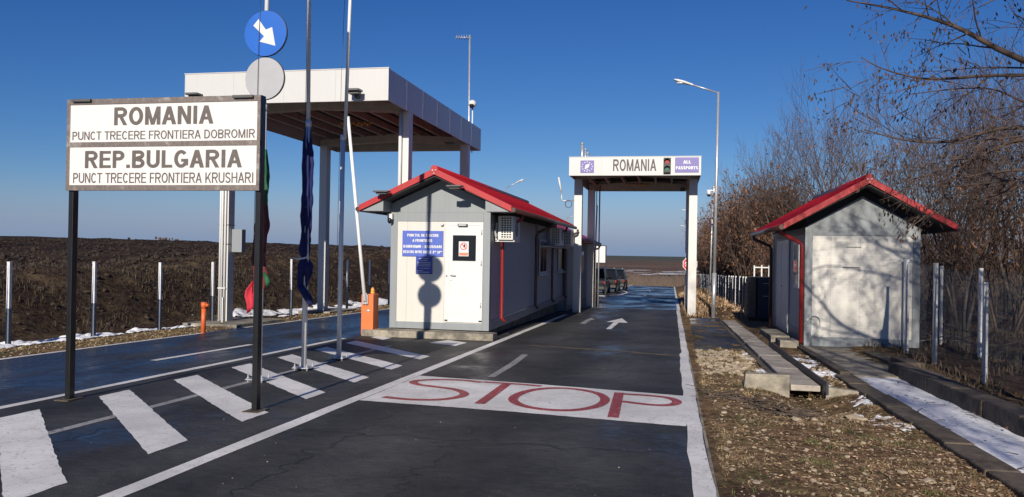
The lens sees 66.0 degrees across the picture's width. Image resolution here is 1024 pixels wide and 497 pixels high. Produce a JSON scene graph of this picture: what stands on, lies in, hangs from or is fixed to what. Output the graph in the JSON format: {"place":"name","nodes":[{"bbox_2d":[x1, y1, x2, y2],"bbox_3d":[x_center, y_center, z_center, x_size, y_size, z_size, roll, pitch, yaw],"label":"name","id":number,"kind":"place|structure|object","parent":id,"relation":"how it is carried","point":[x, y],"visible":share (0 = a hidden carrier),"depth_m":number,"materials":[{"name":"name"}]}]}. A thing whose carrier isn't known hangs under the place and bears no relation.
{"place":"outdoors","nodes":[
{"label":"outdoors","id":0,"kind":"place"},
{"bbox_2d":[0,304,389,357],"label":"gravel","id":1,"kind":"structure","parent":0,"point":[153,335],"depth_m":16.29,"materials":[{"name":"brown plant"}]},
{"bbox_2d":[0,309,389,405],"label":"side road","id":2,"kind":"structure","parent":0,"point":[32,386],"depth_m":13.17,"materials":[{"name":"asphalt"}]},
{"bbox_2d":[0,338,345,408],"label":"road marking","id":3,"kind":"object","parent":2,"relation":"on","point":[40,399],"visible":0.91,"depth_m":10.81,"materials":[{"name":"white paint"}]},
{"bbox_2d":[0,308,389,359],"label":"road marking","id":4,"kind":"object","parent":2,"relation":"on","point":[161,338],"visible":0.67,"depth_m":16.07,"materials":[{"name":"white paint"}]},
{"bbox_2d":[154,344,252,360],"bbox_3d":[-5.454,1.844,14.099,0.136,0.059,2.901,1,0,13],"label":"road marking","id":5,"kind":"object","parent":2,"relation":"on","point":[200,352],"visible":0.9,"depth_m":13.86,"materials":[{"name":"white paint"}]},
{"bbox_2d":[0,307,710,496],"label":"road","id":6,"kind":"structure","parent":0,"point":[105,458],"depth_m":7.56,"materials":[{"name":"asphalt"}]},
{"bbox_2d":[0,409,66,496],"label":"road marking","id":7,"kind":"object","parent":6,"relation":"on","point":[29,465],"visible":1,"depth_m":6.33,"materials":[{"name":"white paint"}]},
{"bbox_2d":[99,390,186,453],"bbox_3d":[-3.872,1.724,8.142,0.402,0.058,3.663,1,0,-34],"label":"road marking","id":8,"kind":"object","parent":6,"relation":"on","point":[148,428],"visible":1,"depth_m":7.81,"materials":[{"name":"white paint"}]},
{"bbox_2d":[54,95,268,412],"bbox_3d":[-3.889,0.058,8.788,2.505,3.470,0.260,1,0,11],"label":"border sign","id":9,"kind":"object","parent":6,"relation":"on","point":[205,143],"visible":0.99,"depth_m":8.71,"materials":[{"name":"metal"}]},
{"bbox_2d":[48,345,390,434],"bbox_3d":[-3.665,1.779,10.063,0.118,0.242,11.900,1,0,12],"label":"road marking","id":10,"kind":"object","parent":6,"relation":"on","point":[114,416],"visible":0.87,"depth_m":8.88,"materials":[{"name":"grey paint"}]},
{"bbox_2d":[175,375,267,421],"bbox_3d":[-3.591,1.766,9.552,0.403,0.057,3.650,1,0,-34],"label":"road marking","id":11,"kind":"object","parent":6,"relation":"on","point":[231,404],"visible":0.96,"depth_m":9.35,"materials":[{"name":"white paint"}]},
{"bbox_2d":[245,0,271,382],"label":"flagpole","id":12,"kind":"object","parent":6,"relation":"on","point":[269,377],"visible":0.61,"depth_m":10.69,"materials":[{"name":"metal"}]},
{"bbox_2d":[244,149,270,313],"bbox_3d":[-3.397,-0.230,10.698,0.364,2.231,0.212,1,0,11],"label":"furled flag","id":13,"kind":"object","parent":12,"relation":"attached to","point":[249,296],"visible":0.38,"depth_m":10.67,"materials":[{"name":"fabric"}]},
{"bbox_2d":[245,57,284,99],"bbox_3d":[-3.323,-2.287,10.645,0.576,0.576,0.078,1,0,11],"label":"round sign","id":14,"kind":"object","parent":12,"relation":"attached to","point":[267,74],"visible":0.88,"depth_m":10.60,"materials":[{"name":"metal"}]},
{"bbox_2d":[245,10,287,56],"bbox_3d":[-3.313,-2.895,10.646,0.624,0.624,0.082,1,0,11],"label":"round sign","id":15,"kind":"object","parent":12,"relation":"attached to","point":[270,35],"visible":1,"depth_m":10.61,"materials":[{"name":"metal"}]},
{"bbox_2d":[232,364,324,398],"bbox_3d":[-3.307,1.808,10.954,0.403,0.057,3.640,1,0,-34],"label":"road marking","id":16,"kind":"object","parent":6,"relation":"on","point":[305,391],"visible":0.85,"depth_m":10.51,"materials":[{"name":"white paint"}]},
{"bbox_2d":[292,0,314,370],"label":"flagpole","id":17,"kind":"object","parent":6,"relation":"on","point":[303,364],"visible":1,"depth_m":11.97,"materials":[{"name":"metal"}]},
{"bbox_2d":[293,127,313,305],"bbox_3d":[-3.115,-0.486,11.980,0.325,2.716,0.258,1,0,11],"label":"furled flag","id":18,"kind":"object","parent":17,"relation":"attached to","point":[305,267],"visible":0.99,"depth_m":11.94,"materials":[{"name":"fabric"}]},
{"bbox_2d":[278,354,367,381],"bbox_3d":[-3.023,1.850,12.361,0.404,0.057,3.632,1,0,-35],"label":"road marking","id":19,"kind":"object","parent":6,"relation":"on","point":[340,373],"visible":0.89,"depth_m":12.01,"materials":[{"name":"white paint"}]},
{"bbox_2d":[229,409,417,496],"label":"road crack","id":20,"kind":"object","parent":6,"relation":"on","point":[230,492],"visible":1,"depth_m":6.60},
{"bbox_2d":[99,314,567,496],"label":"road marking","id":21,"kind":"object","parent":6,"relation":"on","point":[149,481],"visible":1,"depth_m":7.42,"materials":[{"name":"white paint"}]},
{"bbox_2d":[328,0,351,359],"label":"flagpole","id":22,"kind":"object","parent":6,"relation":"on","point":[338,354],"visible":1,"depth_m":13.36,"materials":[{"name":"metal"}]},
{"bbox_2d":[315,347,401,369],"bbox_3d":[-2.738,1.892,13.762,0.407,0.056,3.614,1,0,-35],"label":"road marking","id":23,"kind":"object","parent":6,"relation":"on","point":[373,361],"visible":0.9,"depth_m":13.43,"materials":[{"name":"white paint"}]},
{"bbox_2d":[347,116,378,329],"bbox_3d":[-3.454,-0.518,18.169,0.701,4.999,0.450,1,0,11],"label":"boom barrier","id":24,"kind":"object","parent":6,"relation":"on","point":[369,310],"visible":0.92,"depth_m":18.00,"materials":[{"name":"metal"}]},
{"bbox_2d":[347,341,428,359],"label":"road marking","id":25,"kind":"object","parent":6,"relation":"on","point":[393,351],"visible":1,"depth_m":14.97,"materials":[{"name":"white paint"}]},
{"bbox_2d":[386,426,481,496],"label":"road crack","id":26,"kind":"object","parent":6,"relation":"on","point":[429,466],"visible":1,"depth_m":6.32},
{"bbox_2d":[430,340,465,345],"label":"road marking","id":27,"kind":"object","parent":6,"relation":"on","point":[450,342],"visible":1,"depth_m":16.71,"materials":[{"name":"white paint"}]},
{"bbox_2d":[456,35,470,121],"bbox_3d":[-1.700,-2.544,27.051,0.633,9.598,0.325,1,0,11],"label":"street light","id":28,"kind":"object","parent":6,"relation":"on","point":[466,37],"visible":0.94,"depth_m":27.01,"materials":[{"name":"metal"}]},
{"bbox_2d":[355,165,578,340],"bbox_3d":[-0.471,0.321,23.852,3.705,4.234,13.630,1,0,11],"label":"checkpoint cabin","id":29,"kind":"object","parent":6,"relation":"on","point":[457,272],"visible":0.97,"depth_m":18.13,"materials":[{"name":"white metal"}]},
{"bbox_2d":[444,222,483,322],"bbox_3d":[-1.100,0.542,17.907,0.880,2.285,0.091,1,0,11],"label":"door","id":30,"kind":"structure","parent":29,"relation":"in","point":[464,244],"depth_m":17.92,"materials":[{"name":"white plastic"}]},
{"bbox_2d":[494,216,519,241],"bbox_3d":[-0.102,-0.455,18.609,0.454,0.600,0.854,1,0,11],"label":"air conditioner","id":31,"kind":"object","parent":29,"relation":"attached to","point":[507,229],"visible":1,"depth_m":18.24,"materials":[{"name":"beige plastic"}]},
{"bbox_2d":[539,239,548,275],"bbox_3d":[1.026,0.282,25.095,0.100,1.140,1.460,1,0,11],"label":"window","id":32,"kind":"structure","parent":29,"relation":"in","point":[542,250],"depth_m":24.89,"materials":[{"name":"white plastic"}]},
{"bbox_2d":[547,228,563,245],"bbox_3d":[1.464,-0.384,26.331,0.454,0.600,0.854,1,0,11],"label":"air conditioner","id":33,"kind":"object","parent":29,"relation":"attached to","point":[556,235],"visible":1,"depth_m":25.95,"materials":[{"name":"beige plastic"}]},
{"bbox_2d":[558,246,564,272],"bbox_3d":[1.861,0.320,29.211,0.100,1.140,1.460,1,0,11],"label":"window","id":34,"kind":"structure","parent":29,"relation":"in","point":[560,251],"depth_m":28.90,"materials":[{"name":"white plastic"}]},
{"bbox_2d":[561,230,573,246],"bbox_3d":[2.031,-0.358,29.125,0.454,0.600,0.854,1,0,11],"label":"air conditioner","id":35,"kind":"object","parent":29,"relation":"attached to","point":[568,238],"visible":0.65,"depth_m":28.73,"materials":[{"name":"beige plastic"}]},
{"bbox_2d":[302,429,675,453],"bbox_3d":[-0.288,1.779,7.268,3.604,0.005,0.234,1,0,11],"label":"road crack","id":36,"kind":"object","parent":6,"relation":"on","point":[487,444],"visible":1,"depth_m":7.29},
{"bbox_2d":[488,354,526,376],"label":"road marking","id":37,"kind":"object","parent":6,"relation":"on","point":[510,365],"visible":1,"depth_m":12.87,"materials":[{"name":"grey paint"}]},
{"bbox_2d":[361,376,686,425],"bbox_3d":[0.225,1.855,9.877,4.052,0.055,2.262,1,0,18],"label":"road marking","id":38,"kind":"object","parent":6,"relation":"on","point":[576,399],"visible":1,"depth_m":9.62,"materials":[{"name":"white paint"}]},
{"bbox_2d":[383,379,482,400],"bbox_3d":[-1.000,1.837,10.329,1.075,0.039,1.900,1,0,11],"label":"stop lettering","id":39,"kind":"object","parent":38,"relation":"on","point":[463,393],"visible":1,"depth_m":10.22,"materials":[{"name":"red paint"}]},
{"bbox_2d":[475,383,509,403],"bbox_3d":[-0.227,1.846,10.090,0.125,0.034,1.680,1,0,11],"label":"stop lettering","id":40,"kind":"object","parent":38,"relation":"on","point":[492,394],"visible":1,"depth_m":9.95,"materials":[{"name":"red paint"}]},
{"bbox_2d":[508,387,609,410],"bbox_3d":[0.593,1.856,9.784,1.236,0.036,1.799,1,0,11],"label":"stop lettering","id":41,"kind":"object","parent":38,"relation":"on","point":[603,401],"visible":1,"depth_m":9.61,"materials":[{"name":"red paint"}]},
{"bbox_2d":[607,392,623,416],"bbox_3d":[1.251,1.860,9.454,0.125,0.036,1.781,1,0,10],"label":"stop lettering","id":42,"kind":"object","parent":38,"relation":"on","point":[615,406],"visible":1,"depth_m":9.33,"materials":[{"name":"red paint"}]},
{"bbox_2d":[622,393,681,405],"bbox_3d":[1.728,1.880,9.800,0.753,0.017,0.850,1,0,11],"label":"stop lettering","id":43,"kind":"object","parent":38,"relation":"on","point":[675,401],"visible":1,"depth_m":9.64,"materials":[{"name":"red paint"}]},
{"bbox_2d":[528,345,679,355],"bbox_3d":[1.814,2.043,15.847,3.248,0.022,0.362,1,0,28],"label":"drainage channel","id":44,"kind":"object","parent":6,"relation":"on","point":[606,350],"visible":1,"depth_m":15.82,"materials":[{"name":"concrete"}]},
{"bbox_2d":[674,287,715,496],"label":"road marking","id":45,"kind":"object","parent":6,"relation":"on","point":[703,484],"visible":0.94,"depth_m":7.86,"materials":[{"name":"white paint"}]},
{"bbox_2d":[0,236,1023,496],"bbox_3d":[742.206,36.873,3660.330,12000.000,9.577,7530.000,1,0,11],"label":"ground","id":46,"kind":"structure","parent":0,"point":[120,292],"depth_m":17.91,"materials":[{"name":"soil"}]},
{"bbox_2d":[0,325,194,347],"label":"snow","id":47,"kind":"structure","parent":46,"relation":"on","point":[60,338],"depth_m":15.85,"materials":[{"name":"snow"}]},
{"bbox_2d":[0,249,387,341],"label":"dead weeds","id":48,"kind":"object","parent":46,"relation":"on","point":[116,270],"visible":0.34,"depth_m":22.97,"materials":[{"name":"plant"}]},
{"bbox_2d":[0,250,388,333],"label":"soil clods","id":49,"kind":"object","parent":46,"relation":"on","point":[104,289],"visible":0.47,"depth_m":23.64,"materials":[{"name":"soil"}]},
{"bbox_2d":[0,259,389,347],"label":"wire fence","id":50,"kind":"object","parent":46,"relation":"on","point":[8,324],"visible":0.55,"depth_m":18.37,"materials":[{"name":"metal"}]},
{"bbox_2d":[0,237,390,269],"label":"plough clods","id":51,"kind":"object","parent":46,"relation":"on","point":[134,259],"visible":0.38,"depth_m":37.89,"materials":[{"name":"soil"}]},
{"bbox_2d":[201,302,208,332],"bbox_3d":[-6.938,1.574,17.821,0.200,0.718,0.133,1,0,11],"label":"orange pipe bollard","id":52,"kind":"object","parent":46,"relation":"on","point":[204,305],"visible":0.94,"depth_m":17.78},
{"bbox_2d":[183,308,355,327],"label":"slab","id":53,"kind":"structure","parent":46,"relation":"on","point":[236,322],"depth_m":20.50,"materials":[{"name":"concrete"}]},
{"bbox_2d":[185,67,480,321],"bbox_3d":[-4.576,-0.979,22.733,5.224,6.356,9.280,1,0,11],"label":"checkpoint canopy","id":54,"kind":"object","parent":53,"relation":"on","point":[407,118],"visible":0.66,"depth_m":20.57,"materials":[{"name":"metal"}]},
{"bbox_2d":[192,298,387,316],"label":"snow","id":55,"kind":"structure","parent":46,"relation":"on","point":[242,312],"depth_m":27.43,"materials":[{"name":"snow"}]},
{"bbox_2d":[569,143,701,315],"bbox_3d":[5.004,-0.723,31.482,4.669,6.582,7.119,1,0,11],"label":"entrance gantry","id":56,"kind":"object","parent":46,"relation":"on","point":[591,175],"visible":0.99,"depth_m":29.78,"materials":[{"name":"metal"}]},
{"bbox_2d":[663,158,670,172],"bbox_3d":[5.441,-2.924,27.653,0.255,0.529,0.256,1,0,11],"label":"traffic light","id":57,"kind":"object","parent":56,"relation":"attached to","point":[666,165],"visible":1,"depth_m":27.66,"materials":[{"name":"black paint"}]},
{"bbox_2d":[608,267,699,286],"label":"reeds","id":58,"kind":"object","parent":46,"relation":"on","point":[676,282],"visible":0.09,"depth_m":100.61,"materials":[{"name":"plant"}]},
{"bbox_2d":[674,79,719,317],"bbox_3d":[6.470,-1.747,27.741,1.670,8.450,0.362,1,0,8],"label":"street lamp","id":59,"kind":"object","parent":46,"relation":"on","point":[714,277],"visible":0.97,"depth_m":27.61,"materials":[{"name":"metal"}]},
{"bbox_2d":[679,310,718,496],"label":"kerb","id":60,"kind":"structure","parent":46,"relation":"on","point":[708,453],"depth_m":7.71,"materials":[{"name":"concrete"}]},
{"bbox_2d":[706,186,714,296],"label":"camera pole","id":61,"kind":"object","parent":46,"relation":"on","point":[709,192],"visible":0.77,"depth_m":41.51,"materials":[{"name":"metal"}]},
{"bbox_2d":[679,288,744,317],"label":"dry grass","id":62,"kind":"structure","parent":46,"relation":"on","point":[703,293],"depth_m":31.92,"materials":[{"name":"brown plant"}]},
{"bbox_2d":[700,274,747,310],"bbox_3d":[13.441,2.490,52.353,0.121,2.500,49.665,1,0,11],"label":"fence","id":63,"kind":"object","parent":46,"relation":"on","point":[731,288],"visible":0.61,"depth_m":39.69,"materials":[{"name":"metal"}]},
{"bbox_2d":[695,349,759,375],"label":"stones","id":64,"kind":"object","parent":46,"relation":"on","point":[727,367],"visible":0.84,"depth_m":13.80,"materials":[{"name":"stone"}]},
{"bbox_2d":[692,347,773,395],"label":"dry grass","id":65,"kind":"structure","parent":46,"relation":"on","point":[748,391],"depth_m":12.57,"materials":[{"name":"plant"}]},
{"bbox_2d":[745,276,772,321],"bbox_3d":[8.498,1.702,26.824,1.000,1.466,1.215,1,0,11],"label":"steel cabinet","id":66,"kind":"object","parent":46,"relation":"on","point":[756,298],"visible":0.82,"depth_m":26.34,"materials":[{"name":"grey metal"}]},
{"bbox_2d":[686,384,832,419],"bbox_3d":[2.925,1.855,9.603,1.069,0.108,2.405,1,0,-26],"label":"twig pile","id":67,"kind":"object","parent":46,"relation":"on","point":[759,406],"visible":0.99,"depth_m":9.38,"materials":[{"name":"brown plant"}]},
{"bbox_2d":[709,143,820,276],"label":"bare tree","id":68,"kind":"object","parent":46,"relation":"on","point":[760,170],"visible":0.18,"depth_m":42.93,"materials":[{"name":"brown plant"}]},
{"bbox_2d":[720,322,824,398],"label":"channel wall","id":69,"kind":"structure","parent":46,"relation":"on","point":[760,363],"depth_m":14.80,"materials":[{"name":"concrete"}]},
{"bbox_2d":[722,320,819,391],"bbox_3d":[5.525,2.142,18.189,0.409,0.387,14.985,1,0,11],"label":"channel cover","id":70,"kind":"object","parent":69,"relation":"on","point":[772,360],"visible":0.82,"depth_m":14.05,"materials":[{"name":"concrete"}]},
{"bbox_2d":[769,342,828,395],"bbox_3d":[4.835,1.966,13.619,0.030,0.299,6.350,1,0,11],"label":"steel strip","id":71,"kind":"object","parent":69,"relation":"on","point":[816,378],"visible":0.79,"depth_m":12.24,"materials":[{"name":"metal"}]},
{"bbox_2d":[760,329,789,341],"bbox_3d":[6.490,2.178,19.531,0.420,0.266,2.300,1,0,11],"label":"concrete step","id":72,"kind":"object","parent":46,"relation":"on","point":[770,335],"visible":0.58,"depth_m":19.06,"materials":[{"name":"concrete"}]},
{"bbox_2d":[775,337,798,347],"bbox_3d":[6.089,2.116,17.470,0.390,0.236,0.800,1,0,11],"label":"concrete step","id":73,"kind":"object","parent":46,"relation":"on","point":[787,342],"visible":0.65,"depth_m":17.10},
{"bbox_2d":[743,372,858,399],"bbox_3d":[4.000,2.066,10.772,1.620,0.682,0.180,1,0,11],"label":"channel headwall","id":74,"kind":"object","parent":46,"relation":"on","point":[778,383],"visible":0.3,"depth_m":10.77,"materials":[{"name":"concrete"}]},
{"bbox_2d":[706,83,898,265],"bbox_3d":[13.235,-2.278,34.880,7.681,10.198,7.300,1,0,38],"label":"bare tree","id":75,"kind":"object","parent":46,"relation":"on","point":[796,191],"visible":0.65,"depth_m":35.16,"materials":[{"name":"brown plant"}]},
{"bbox_2d":[794,358,836,378],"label":"snow","id":76,"kind":"structure","parent":46,"relation":"on","point":[819,373],"depth_m":12.87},
{"bbox_2d":[789,354,842,385],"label":"stones","id":77,"kind":"object","parent":46,"relation":"on","point":[820,367],"visible":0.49,"depth_m":13.49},
{"bbox_2d":[721,92,917,219],"bbox_3d":[15.317,-2.587,37.968,7.088,11.049,8.221,1,0,-44],"label":"bare tree","id":78,"kind":"object","parent":46,"relation":"on","point":[789,156],"visible":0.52,"depth_m":38.73,"materials":[{"name":"brown plant"}]},
{"bbox_2d":[772,328,898,377],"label":"slab","id":79,"kind":"structure","parent":46,"relation":"on","point":[855,365],"depth_m":14.31,"materials":[{"name":"concrete"}]},
{"bbox_2d":[750,174,961,347],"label":"utility shed","id":80,"kind":"structure","parent":79,"relation":"on","point":[838,254],"depth_m":17.24,"materials":[{"name":"white metal"}]},
{"bbox_2d":[776,240,789,332],"bbox_3d":[7.110,0.955,20.819,0.085,2.330,2.150,1,0,11],"label":"door","id":81,"kind":"structure","parent":80,"relation":"in","point":[782,299],"depth_m":20.60,"materials":[{"name":"white plastic"}]},
{"bbox_2d":[793,242,799,287],"bbox_3d":[6.686,0.370,18.539,0.029,1.100,0.800,1,0,11],"label":"window","id":82,"kind":"structure","parent":80,"relation":"in","point":[796,253],"depth_m":18.43,"materials":[{"name":"glass"}]},
{"bbox_2d":[683,60,1023,331],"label":"woodland","id":83,"kind":"object","parent":46,"relation":"on","point":[738,272],"depth_m":36.83,"materials":[{"name":"plant"}]},
{"bbox_2d":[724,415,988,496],"bbox_3d":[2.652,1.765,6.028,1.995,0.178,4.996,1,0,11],"label":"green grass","id":84,"kind":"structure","parent":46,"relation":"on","point":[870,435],"depth_m":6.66,"materials":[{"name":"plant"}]},
{"bbox_2d":[698,375,1015,496],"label":"leaf litter","id":85,"kind":"object","parent":46,"relation":"on","point":[859,485],"visible":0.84,"depth_m":6.88,"materials":[{"name":"plant"}]},
{"bbox_2d":[705,375,1008,496],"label":"stones","id":86,"kind":"object","parent":46,"relation":"on","point":[864,491],"visible":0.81,"depth_m":7.06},
{"bbox_2d":[780,404,936,496],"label":"stones","id":87,"kind":"object","parent":46,"relation":"on","point":[927,480],"visible":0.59,"depth_m":6.37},
{"bbox_2d":[766,56,987,204],"bbox_3d":[15.289,-2.865,33.248,8.910,11.395,4.368,1,0,21],"label":"bare tree","id":88,"kind":"object","parent":46,"relation":"on","point":[818,166],"visible":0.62,"depth_m":33.97,"materials":[{"name":"brown plant"}]},
{"bbox_2d":[851,395,915,430],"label":"snow","id":89,"kind":"structure","parent":46,"relation":"on","point":[865,401],"depth_m":8.95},
{"bbox_2d":[797,346,1023,496],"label":"kerb","id":90,"kind":"structure","parent":46,"relation":"on","point":[991,467],"depth_m":7.77,"materials":[{"name":"concrete"}]},
{"bbox_2d":[801,39,1023,312],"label":"bare tree","id":91,"kind":"object","parent":46,"relation":"on","point":[909,139],"visible":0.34,"depth_m":32.83,"materials":[{"name":"brown plant"}]},
{"bbox_2d":[804,0,1023,256],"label":"bare tree","id":92,"kind":"object","parent":46,"relation":"on","point":[1001,50],"visible":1,"depth_m":9.00,"materials":[{"name":"brown plant"}]},
{"bbox_2d":[822,7,1023,319],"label":"bare tree","id":93,"kind":"object","parent":46,"relation":"on","point":[915,194],"visible":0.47,"depth_m":26.07,"materials":[{"name":"brown plant"}]},
{"bbox_2d":[858,377,1023,472],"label":"snow","id":94,"kind":"structure","parent":46,"relation":"on","point":[974,431],"depth_m":8.78,"materials":[{"name":"snow"}]},
{"bbox_2d":[863,351,1023,436],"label":"kerb","id":95,"kind":"structure","parent":46,"relation":"on","point":[992,408],"depth_m":9.97,"materials":[{"name":"concrete"}]},
{"bbox_2d":[864,84,1023,330],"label":"bare tree","id":96,"kind":"object","parent":46,"relation":"on","point":[966,305],"visible":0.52,"depth_m":22.52,"materials":[{"name":"brown plant"}]},
{"bbox_2d":[864,324,1023,405],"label":"dead weeds","id":97,"kind":"object","parent":46,"relation":"on","point":[960,373],"visible":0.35,"depth_m":13.92,"materials":[{"name":"plant"}]},
{"bbox_2d":[896,315,1022,401],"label":"leaf litter","id":98,"kind":"object","parent":46,"relation":"on","point":[975,353],"visible":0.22,"depth_m":15.50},
{"bbox_2d":[903,259,1023,394],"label":"wire fence","id":99,"kind":"object","parent":46,"relation":"on","point":[947,324],"visible":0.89,"depth_m":12.71,"materials":[{"name":"metal"}]},
{"bbox_2d":[903,0,1023,218],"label":"bare tree","id":100,"kind":"object","parent":46,"relation":"on","point":[993,123],"visible":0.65,"depth_m":19.34,"materials":[{"name":"brown plant"}]},
{"bbox_2d":[919,299,1022,346],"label":"fallen branches","id":101,"kind":"object","parent":46,"relation":"on","point":[968,345],"visible":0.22,"depth_m":17.98,"materials":[{"name":"brown plant"}]},
{"bbox_2d":[920,266,1023,368],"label":"wire fence","id":102,"kind":"object","parent":46,"relation":"on","point":[979,281],"visible":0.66,"depth_m":15.27,"materials":[{"name":"metal"}]},
{"bbox_2d":[930,0,1023,222],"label":"bare tree","id":103,"kind":"object","parent":46,"relation":"on","point":[984,119],"visible":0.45,"depth_m":25.04,"materials":[{"name":"brown plant"}]},
{"bbox_2d":[933,29,1023,315],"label":"bare tree","id":104,"kind":"object","parent":46,"relation":"on","point":[999,257],"visible":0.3,"depth_m":29.93,"materials":[{"name":"brown plant"}]},
{"bbox_2d":[0,0,1023,261],"label":"sky","id":105,"kind":"structure","parent":0,"point":[548,78],"materials":[{"name":"blue"}]},
{"bbox_2d":[581,285,676,309],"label":"road","id":106,"kind":"structure","parent":0,"point":[659,297],"depth_m":45.76,"materials":[{"name":"asphalt"}]},
{"bbox_2d":[557,225,601,310],"bbox_3d":[1.764,0.742,34.890,3.665,3.721,8.100,1,0,11],"label":"cabin","id":107,"kind":"object","parent":106,"relation":"on","point":[565,304],"visible":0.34,"depth_m":32.41,"materials":[{"name":"grey metal"}]},
{"bbox_2d":[594,245,606,295],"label":"white board sign","id":108,"kind":"object","parent":106,"relation":"on","point":[602,254],"visible":0.41,"depth_m":49.06,"materials":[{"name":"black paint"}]},
{"bbox_2d":[596,267,610,294],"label":"parked car","id":109,"kind":"object","parent":106,"relation":"on","point":[602,279],"visible":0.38,"depth_m":51.63,"materials":[{"name":"paint"}]},
{"bbox_2d":[597,267,621,291],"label":"parked car","id":110,"kind":"object","parent":106,"relation":"on","point":[614,281],"visible":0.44,"depth_m":57.55,"materials":[{"name":"grey paint"}]},
{"bbox_2d":[616,268,628,290],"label":"parked car","id":111,"kind":"object","parent":106,"relation":"on","point":[623,280],"visible":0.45,"depth_m":63.43,"materials":[{"name":"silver paint"}]},
{"bbox_2d":[690,318,744,349],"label":"path","id":112,"kind":"structure","parent":0,"point":[712,337],"depth_m":19.52,"materials":[{"name":"concrete"}]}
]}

